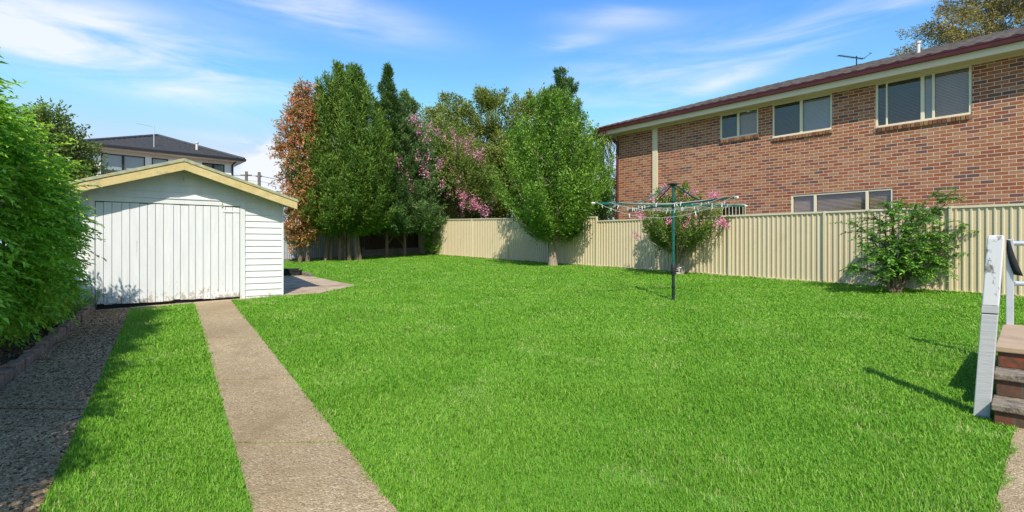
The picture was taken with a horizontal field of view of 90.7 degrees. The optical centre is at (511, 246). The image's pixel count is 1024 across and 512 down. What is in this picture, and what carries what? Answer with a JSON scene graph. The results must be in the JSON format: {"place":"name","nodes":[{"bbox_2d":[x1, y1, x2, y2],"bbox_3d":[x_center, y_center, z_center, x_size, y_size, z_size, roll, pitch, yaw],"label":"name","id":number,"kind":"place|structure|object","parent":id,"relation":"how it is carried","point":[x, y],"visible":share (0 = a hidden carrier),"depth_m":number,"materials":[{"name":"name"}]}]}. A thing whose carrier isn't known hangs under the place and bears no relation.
{"place":"outdoors","nodes":[
{"label":"outdoors","id":0,"kind":"place"},
{"bbox_2d":[0,307,130,511],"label":"driveway","id":1,"kind":"structure","parent":0,"point":[30,474],"depth_m":4.32,"materials":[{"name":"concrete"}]},
{"bbox_2d":[96,296,268,310],"bbox_3d":[-6.650,1.165,10.292,3.151,0.146,0.220,0,0,-34],"label":"driveway apron","id":2,"kind":"object","parent":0,"point":[178,303],"visible":0.14,"depth_m":10.28,"materials":[{"name":"concrete"}]},
{"bbox_2d":[83,287,106,309],"bbox_3d":[-7.809,0.963,9.491,0.394,0.496,0.363,0,0,0],"label":"weed","id":3,"kind":"object","parent":2,"relation":"on","point":[93,304],"visible":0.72,"depth_m":9.50,"materials":[{"name":"green plant"}]},
{"bbox_2d":[195,300,397,511],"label":"driveway","id":4,"kind":"structure","parent":0,"point":[270,411],"depth_m":3.79,"materials":[{"name":"concrete"}]},
{"bbox_2d":[284,275,354,294],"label":"patio slab","id":5,"kind":"structure","parent":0,"point":[300,284],"depth_m":13.16,"materials":[{"name":"concrete"}]},
{"bbox_2d":[291,270,302,274],"bbox_3d":[-6.753,0.801,15.901,0.270,0.169,0.270,0,0,-6],"label":"planter","id":6,"kind":"object","parent":5,"relation":"on","point":[296,272],"visible":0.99,"depth_m":15.79,"materials":[{"name":"black plastic"}]},
{"bbox_2d":[301,272,311,276],"bbox_3d":[-6.437,0.859,15.785,0.090,0.143,0.851,0,0,-43],"label":"timber edging","id":7,"kind":"object","parent":5,"relation":"on","point":[306,274],"visible":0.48,"depth_m":15.62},
{"bbox_2d":[0,0,1023,244],"label":"sky","id":8,"kind":"structure","parent":0,"point":[215,74],"materials":[{"name":"blue"}]},
{"bbox_2d":[37,253,1023,511],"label":"lawn","id":9,"kind":"structure","parent":0,"point":[624,473],"depth_m":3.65,"materials":[{"name":"plant"}]},
{"bbox_2d":[284,268,298,274],"bbox_3d":[-7.122,0.781,16.029,0.650,0.204,0.290,0,0,-6],"label":"planter","id":10,"kind":"object","parent":9,"relation":"on","point":[287,271],"visible":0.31,"depth_m":15.92,"materials":[{"name":"black plastic"}]},
{"bbox_2d":[266,76,330,261],"bbox_3d":[-9.053,-3.255,21.849,2.603,8.023,3.052,0,0,0],"label":"autumn tree","id":11,"kind":"object","parent":9,"relation":"on","point":[301,230],"visible":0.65,"depth_m":21.34,"materials":[{"name":"orange plant"}]},
{"bbox_2d":[282,59,398,260],"bbox_3d":[-7.506,-3.820,22.659,5.062,9.067,4.567,0,0,0],"label":"cypress tree","id":12,"kind":"object","parent":9,"relation":"on","point":[350,163],"visible":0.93,"depth_m":21.48,"materials":[{"name":"green plant"}]},
{"bbox_2d":[363,61,422,256],"bbox_3d":[-6.128,-4.189,24.340,3.907,9.601,3.786,0,0,0],"label":"conifer tree","id":13,"kind":"object","parent":9,"relation":"on","point":[389,103],"visible":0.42,"depth_m":23.93,"materials":[{"name":"green plant"}]},
{"bbox_2d":[378,88,448,255],"bbox_3d":[-5.273,-3.690,24.986,5.412,8.517,4.503,0,0,-30],"label":"conifer tree","id":14,"kind":"object","parent":9,"relation":"on","point":[428,219],"visible":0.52,"depth_m":24.64,"materials":[{"name":"green plant"}]},
{"bbox_2d":[421,231,441,254],"bbox_3d":[-3.985,-0.188,26.349,1.543,1.416,1.477,0,0,0],"label":"shrub","id":15,"kind":"object","parent":9,"relation":"on","point":[428,244],"visible":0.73,"depth_m":26.05,"materials":[{"name":"green plant"}]},
{"bbox_2d":[490,86,619,265],"bbox_3d":[1.635,-2.615,18.998,4.415,6.857,4.970,0,0,27],"label":"pear tree","id":16,"kind":"object","parent":9,"relation":"on","point":[545,204],"visible":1,"depth_m":18.19,"materials":[{"name":"green plant"}]},
{"bbox_2d":[591,183,746,300],"bbox_3d":[3.256,-0.048,10.207,2.587,2.467,2.586,0,0,28],"label":"rotary clothesline","id":17,"kind":"object","parent":9,"relation":"on","point":[673,265],"visible":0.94,"depth_m":10.18,"materials":[{"name":"green metal"}]},
{"bbox_2d":[632,180,732,274],"bbox_3d":[5.103,-0.520,15.136,2.803,2.942,3.487,0,0,17],"label":"crepe myrtle","id":18,"kind":"object","parent":9,"relation":"on","point":[692,236],"visible":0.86,"depth_m":14.75,"materials":[{"name":"green plant"}]},
{"bbox_2d":[829,187,979,292],"bbox_3d":[8.968,-0.058,10.906,4.030,2.518,1.497,0,0,0],"label":"shrub","id":19,"kind":"object","parent":9,"relation":"on","point":[902,270],"visible":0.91,"depth_m":10.80,"materials":[{"name":"green plant"}]},
{"bbox_2d":[972,235,1003,418],"bbox_3d":[3.829,0.684,4.066,0.185,1.559,0.183,0,0,-44],"label":"timber post","id":20,"kind":"object","parent":9,"relation":"on","point":[988,327],"visible":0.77,"depth_m":4.03,"materials":[{"name":"white paint"},{"name":"timber"},{"name":"black metal"}]},
{"bbox_2d":[991,324,1023,428],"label":"brick steps","id":21,"kind":"structure","parent":9,"relation":"on","point":[1007,405],"depth_m":4.11,"materials":[{"name":"brick"},{"name":"timber"}]},
{"bbox_2d":[1006,239,1023,324],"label":"guard rail","id":22,"kind":"object","parent":21,"relation":"on","point":[1011,283],"visible":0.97,"depth_m":5.50,"materials":[{"name":"white metal"}]},
{"bbox_2d":[1006,240,1022,275],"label":"strap","id":23,"kind":"object","parent":22,"relation":"hanging from","point":[1015,267],"visible":1,"depth_m":5.47,"materials":[{"name":"black rubber"}]},
{"bbox_2d":[994,427,1023,511],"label":"path","id":24,"kind":"structure","parent":0,"point":[1011,495],"depth_m":3.03,"materials":[{"name":"concrete"}]},
{"bbox_3d":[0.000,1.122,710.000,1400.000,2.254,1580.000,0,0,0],"label":"ground","id":25,"kind":"structure","parent":0,"visible":0},
{"bbox_2d":[2,106,55,180],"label":"dark tree","id":26,"kind":"object","parent":25,"relation":"on","point":[31,139],"depth_m":13.24,"materials":[{"name":"green plant"}]},
{"bbox_2d":[0,307,82,364],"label":"garden bed","id":27,"kind":"object","parent":25,"relation":"on","point":[7,351],"depth_m":6.45,"materials":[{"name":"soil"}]},
{"bbox_2d":[0,47,106,349],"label":"hedge","id":28,"kind":"object","parent":27,"relation":"on","point":[40,224],"visible":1,"depth_m":6.40,"materials":[{"name":"green plant"}]},
{"bbox_2d":[62,291,89,313],"bbox_3d":[-7.750,0.990,8.683,0.806,0.594,0.715,0,0,-43],"label":"plant","id":29,"kind":"object","parent":27,"relation":"on","point":[78,307],"visible":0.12,"depth_m":8.80,"materials":[{"name":"green plant"}]},
{"bbox_2d":[68,291,98,310],"bbox_3d":[-7.976,0.994,9.167,0.724,0.565,0.800,0,0,-16],"label":"plant","id":30,"kind":"object","parent":27,"relation":"on","point":[84,300],"visible":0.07,"depth_m":9.29,"materials":[{"name":"green plant"}]},
{"bbox_2d":[0,306,95,389],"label":"garden edging","id":31,"kind":"object","parent":25,"relation":"on","point":[10,370],"visible":0.74,"depth_m":6.24,"materials":[{"name":"brick"}]},
{"bbox_2d":[11,95,113,182],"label":"dark tree","id":32,"kind":"object","parent":25,"relation":"on","point":[74,151],"visible":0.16,"depth_m":14.49,"materials":[{"name":"green plant"}]},
{"bbox_2d":[78,123,245,175],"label":"white house","id":33,"kind":"structure","parent":25,"relation":"on","point":[130,152],"depth_m":30.37,"materials":[{"name":"white"}]},
{"bbox_2d":[101,153,144,174],"bbox_3d":[-22.452,-4.660,29.200,2.060,1.320,0.402,0,0,-42],"label":"window","id":34,"kind":"structure","parent":33,"relation":"in","point":[119,162],"depth_m":29.07,"materials":[{"name":"white glass"}]},
{"bbox_2d":[152,158,167,164],"bbox_3d":[-21.075,-4.800,30.255,0.820,1.000,0.157,0,0,-42],"label":"window","id":35,"kind":"structure","parent":33,"relation":"in","point":[154,160],"depth_m":30.24,"materials":[{"name":"white glass"}]},
{"bbox_2d":[202,162,224,172],"bbox_3d":[-18.975,-4.700,32.114,1.250,1.200,0.157,0,0,-42],"label":"window","id":36,"kind":"structure","parent":33,"relation":"in","point":[220,167],"depth_m":32.28,"materials":[{"name":"white glass"}]},
{"bbox_2d":[59,158,297,309],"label":"garage","id":37,"kind":"structure","parent":25,"relation":"on","point":[183,230],"depth_m":10.30,"materials":[{"name":"white paint"}]},
{"bbox_2d":[95,202,171,304],"bbox_3d":[-7.394,0.120,9.910,1.196,1.965,0.052,0,0,-34],"label":"door","id":38,"kind":"structure","parent":37,"relation":"in","point":[121,220],"depth_m":9.87,"materials":[{"name":"paint"}]},
{"bbox_2d":[173,205,239,299],"bbox_3d":[-6.383,0.114,10.587,1.196,1.952,0.052,0,0,-34],"label":"door","id":39,"kind":"structure","parent":37,"relation":"in","point":[206,216],"depth_m":10.57,"materials":[{"name":"paint"}]},
{"bbox_2d":[240,171,251,180],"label":"power pole","id":40,"kind":"object","parent":25,"relation":"on","point":[246,175],"visible":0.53,"depth_m":45.90,"materials":[{"name":"grey wood"}]},
{"bbox_2d":[256,172,261,185],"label":"power pole","id":41,"kind":"object","parent":25,"relation":"on","point":[259,175],"visible":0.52,"depth_m":42.90,"materials":[{"name":"grey wood"}]},
{"bbox_2d":[284,229,353,258],"bbox_3d":[-10.036,-0.162,23.078,5.903,1.786,0.085,0,0,-42],"label":"grey fence","id":42,"kind":"object","parent":25,"relation":"on","point":[318,251],"visible":0.09,"depth_m":23.84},
{"bbox_2d":[410,132,463,253],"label":"conifer tree","id":43,"kind":"object","parent":25,"relation":"on","point":[444,170],"visible":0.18,"depth_m":25.97,"materials":[{"name":"green plant"}]},
{"bbox_2d":[394,112,512,218],"bbox_3d":[-3.126,-3.285,27.035,6.357,7.364,8.328,0,0,0],"label":"crepe myrtle","id":44,"kind":"object","parent":25,"relation":"on","point":[477,158],"visible":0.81,"depth_m":25.95,"materials":[{"name":"pink plant"}]},
{"bbox_2d":[410,90,497,218],"bbox_3d":[-4.586,-4.963,32.876,7.767,10.616,7.902,0,0,-30],"label":"leafy tree","id":45,"kind":"object","parent":25,"relation":"on","point":[445,98],"visible":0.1,"depth_m":32.24,"materials":[{"name":"green plant"}]},
{"bbox_2d":[435,83,527,218],"bbox_3d":[-1.373,-4.873,31.004,6.614,10.381,8.096,0,0,0],"label":"leafy tree","id":46,"kind":"object","parent":25,"relation":"on","point":[485,99],"visible":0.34,"depth_m":30.05,"materials":[{"name":"green plant"}]},
{"bbox_2d":[487,82,578,217],"bbox_3d":[1.337,-4.563,29.659,5.591,9.772,5.444,0,0,0],"label":"leafy tree","id":47,"kind":"object","parent":25,"relation":"on","point":[522,104],"visible":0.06,"depth_m":28.86,"materials":[{"name":"green plant"}]},
{"bbox_2d":[549,66,589,193],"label":"conifer tree","id":48,"kind":"object","parent":25,"relation":"on","point":[563,81],"visible":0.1,"depth_m":31.81,"materials":[{"name":"green plant"}]},
{"bbox_2d":[557,146,615,219],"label":"leafy tree","id":49,"kind":"object","parent":25,"relation":"on","point":[607,192],"visible":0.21,"depth_m":23.14,"materials":[{"name":"green plant"}]},
{"bbox_2d":[580,130,615,219],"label":"palm tree","id":50,"kind":"object","parent":25,"relation":"on","point":[610,146],"visible":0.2,"depth_m":24.26,"materials":[{"name":"green plant"}]},
{"bbox_2d":[594,171,615,219],"bbox_3d":[5.005,-1.682,25.578,3.084,4.322,2.894,0,0,0],"label":"leafy shrub","id":51,"kind":"object","parent":25,"relation":"on","point":[613,201],"visible":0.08,"depth_m":25.15,"materials":[{"name":"green plant"}]},
{"bbox_2d":[418,203,1023,296],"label":"side fence","id":52,"kind":"object","parent":25,"relation":"on","point":[805,246],"visible":0.59,"depth_m":13.79,"materials":[{"name":"beige metal"}]},
{"bbox_2d":[595,26,1023,219],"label":"brick house","id":53,"kind":"structure","parent":25,"relation":"on","point":[918,125],"depth_m":13.69,"materials":[{"name":"red brick"}]},
{"bbox_2d":[720,203,745,214],"bbox_3d":[7.170,-0.820,16.219,0.434,1.140,0.880,0,0,-42],"label":"window","id":54,"kind":"structure","parent":53,"relation":"in","point":[728,210],"depth_m":16.32,"materials":[{"name":"white glass"}]},
{"bbox_2d":[720,108,757,139],"bbox_3d":[7.304,-3.865,16.091,0.402,0.890,1.250,0,0,-42],"label":"window","id":55,"kind":"structure","parent":53,"relation":"in","point":[740,124],"depth_m":15.99,"materials":[{"name":"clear glass"}]},
{"bbox_2d":[773,93,831,137],"bbox_3d":[8.500,-3.765,14.741,0.402,1.090,1.620,0,0,-42],"label":"window","id":56,"kind":"structure","parent":53,"relation":"in","point":[812,115],"depth_m":14.63,"materials":[{"name":"grey glass"}]},
{"bbox_2d":[791,188,892,212],"bbox_3d":[9.130,-1.020,14.029,0.402,1.040,2.480,0,0,-42],"label":"window","id":57,"kind":"structure","parent":53,"relation":"in","point":[859,199],"depth_m":13.95,"materials":[{"name":"grey glass"}]},
{"bbox_2d":[876,65,971,127],"bbox_3d":[10.310,-3.690,12.697,0.402,1.240,1.920,0,0,-42],"label":"window","id":58,"kind":"structure","parent":53,"relation":"in","point":[947,94],"depth_m":12.56,"materials":[{"name":"grey glass"}]},
{"bbox_2d":[890,0,1023,55],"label":"gum tree","id":59,"kind":"object","parent":25,"relation":"on","point":[995,9],"visible":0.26,"depth_m":26.35,"materials":[{"name":"green plant"}]},
{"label":"garden bed","id":60,"kind":"structure","parent":0,"visible":0},
{"bbox_2d":[284,257,320,260],"bbox_3d":[-9.394,0.546,23.108,2.506,0.188,0.130,0,0,-39],"label":"timber length","id":61,"kind":"object","parent":60,"relation":"on","point":[294,259],"visible":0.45,"depth_m":22.95,"materials":[{"name":"grey wood"}]},
{"bbox_2d":[359,232,417,255],"bbox_3d":[-6.449,-0.404,26.263,3.653,1.836,0.089,0,0,-42],"label":"paling fence","id":62,"kind":"object","parent":60,"relation":"on","point":[371,241],"visible":0.23,"depth_m":26.07,"materials":[{"name":"brown wood"}]},
{"bbox_2d":[362,247,418,256],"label":"retaining wall","id":63,"kind":"structure","parent":60,"relation":"on","point":[381,252],"depth_m":26.02,"materials":[{"name":"concrete"}]}
]}

